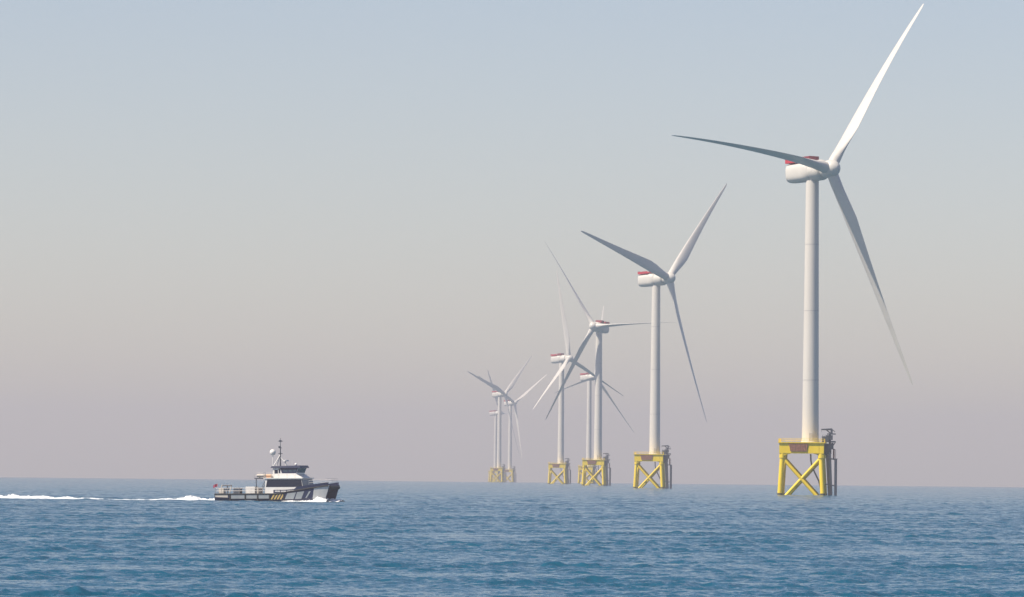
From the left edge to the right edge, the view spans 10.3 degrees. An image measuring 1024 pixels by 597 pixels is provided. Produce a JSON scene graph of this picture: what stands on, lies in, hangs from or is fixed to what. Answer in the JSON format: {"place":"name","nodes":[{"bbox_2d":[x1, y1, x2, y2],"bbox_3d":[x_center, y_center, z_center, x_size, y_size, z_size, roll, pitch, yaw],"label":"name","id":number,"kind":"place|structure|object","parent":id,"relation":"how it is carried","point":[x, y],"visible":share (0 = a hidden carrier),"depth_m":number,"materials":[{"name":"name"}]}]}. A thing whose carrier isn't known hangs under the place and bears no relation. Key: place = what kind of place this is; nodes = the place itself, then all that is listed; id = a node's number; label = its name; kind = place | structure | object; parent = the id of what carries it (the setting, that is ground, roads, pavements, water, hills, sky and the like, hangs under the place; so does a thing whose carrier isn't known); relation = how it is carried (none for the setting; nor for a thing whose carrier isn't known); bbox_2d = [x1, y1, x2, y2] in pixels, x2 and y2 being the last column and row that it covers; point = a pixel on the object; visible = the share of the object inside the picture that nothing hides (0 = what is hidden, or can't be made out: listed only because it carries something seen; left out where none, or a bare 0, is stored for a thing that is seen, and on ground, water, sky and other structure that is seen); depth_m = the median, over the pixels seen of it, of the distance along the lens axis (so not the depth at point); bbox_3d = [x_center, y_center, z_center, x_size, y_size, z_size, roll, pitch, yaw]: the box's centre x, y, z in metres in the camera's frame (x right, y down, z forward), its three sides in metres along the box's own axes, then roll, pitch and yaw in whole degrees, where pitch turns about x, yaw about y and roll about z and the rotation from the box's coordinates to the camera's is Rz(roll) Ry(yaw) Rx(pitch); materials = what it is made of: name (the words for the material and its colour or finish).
{"place":"outdoors","nodes":[
{"label":"outdoors","id":0,"kind":"place"},
{"bbox_2d":[0,477,1023,596],"bbox_3d":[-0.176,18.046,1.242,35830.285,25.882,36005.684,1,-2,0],"label":"sea","id":1,"kind":"structure","parent":0,"point":[434,539],"depth_m":468.42,"materials":[{"name":"blue liquid"}]},
{"bbox_2d":[0,494,112,499],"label":"wake foam","id":2,"kind":"object","parent":1,"relation":"on","point":[28,496],"visible":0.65,"depth_m":1114.09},
{"bbox_2d":[113,495,214,499],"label":"wake foam","id":3,"kind":"object","parent":1,"relation":"on","point":[190,497],"visible":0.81,"depth_m":1104.34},
{"bbox_2d":[213,438,339,500],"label":"crew boat","id":4,"kind":"object","parent":1,"relation":"on","point":[288,483],"visible":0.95,"depth_m":1096.20,"materials":[{"name":"painted metal"},{"name":"rubber"},{"name":"tinted glass"}]},
{"bbox_2d":[246,487,257,492],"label":"cargo box","id":5,"kind":"object","parent":4,"relation":"on","point":[250,489],"visible":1,"depth_m":1098.37,"materials":[{"name":"white metal"}]},
{"bbox_2d":[288,497,328,501],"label":"bow foam","id":6,"kind":"object","parent":1,"relation":"on","point":[317,499],"visible":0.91,"depth_m":1092.28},
{"bbox_2d":[326,498,344,501],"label":"bow foam","id":7,"kind":"object","parent":1,"relation":"on","point":[334,500],"visible":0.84,"depth_m":1094.56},
{"bbox_2d":[467,355,531,481],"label":"wind turbine","id":8,"kind":"object","parent":1,"relation":"in","point":[499,393],"visible":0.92,"depth_m":6952.41,"materials":[{"name":"paint"},{"name":"weathered steel"},{"name":"fiberglass"}]},
{"bbox_2d":[488,372,514,481],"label":"wind turbine","id":9,"kind":"object","parent":1,"relation":"in","point":[494,413],"visible":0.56,"depth_m":8883.85,"materials":[{"name":"metal"}]},
{"bbox_2d":[479,374,546,481],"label":"wind turbine","id":10,"kind":"object","parent":1,"relation":"in","point":[511,402],"visible":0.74,"depth_m":7737.16,"materials":[{"name":"paint"},{"name":"weathered steel"},{"name":"fiberglass"}]},
{"bbox_2d":[533,270,622,483],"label":"wind turbine","id":11,"kind":"object","parent":1,"relation":"in","point":[562,360],"visible":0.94,"depth_m":4894.31,"materials":[{"name":"paint"},{"name":"weathered steel"},{"name":"fiberglass"}]},
{"bbox_2d":[555,306,632,483],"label":"wind turbine","id":12,"kind":"object","parent":1,"relation":"in","point":[588,378],"visible":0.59,"depth_m":5756.91,"materials":[{"name":"paint"},{"name":"weathered steel"},{"name":"fiberglass"}]},
{"bbox_2d":[545,242,667,485],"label":"wind turbine","id":13,"kind":"object","parent":1,"relation":"in","point":[599,327],"visible":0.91,"depth_m":3867.64,"materials":[{"name":"paint"},{"name":"weathered steel"},{"name":"fiberglass"}]},
{"bbox_2d":[581,184,726,487],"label":"wind turbine","id":14,"kind":"object","parent":1,"relation":"in","point":[656,277],"visible":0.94,"depth_m":2924.74,"materials":[{"name":"paint"},{"name":"weathered steel"},{"name":"fiberglass"}]},
{"bbox_2d":[671,4,923,494],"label":"wind turbine","id":15,"kind":"object","parent":1,"relation":"in","point":[811,171],"visible":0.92,"depth_m":1883.40,"materials":[{"name":"paint"},{"name":"weathered steel"},{"name":"fiberglass"}]},
{"bbox_2d":[0,0,1023,486],"label":"sky","id":16,"kind":"structure","parent":0,"point":[230,229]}
]}

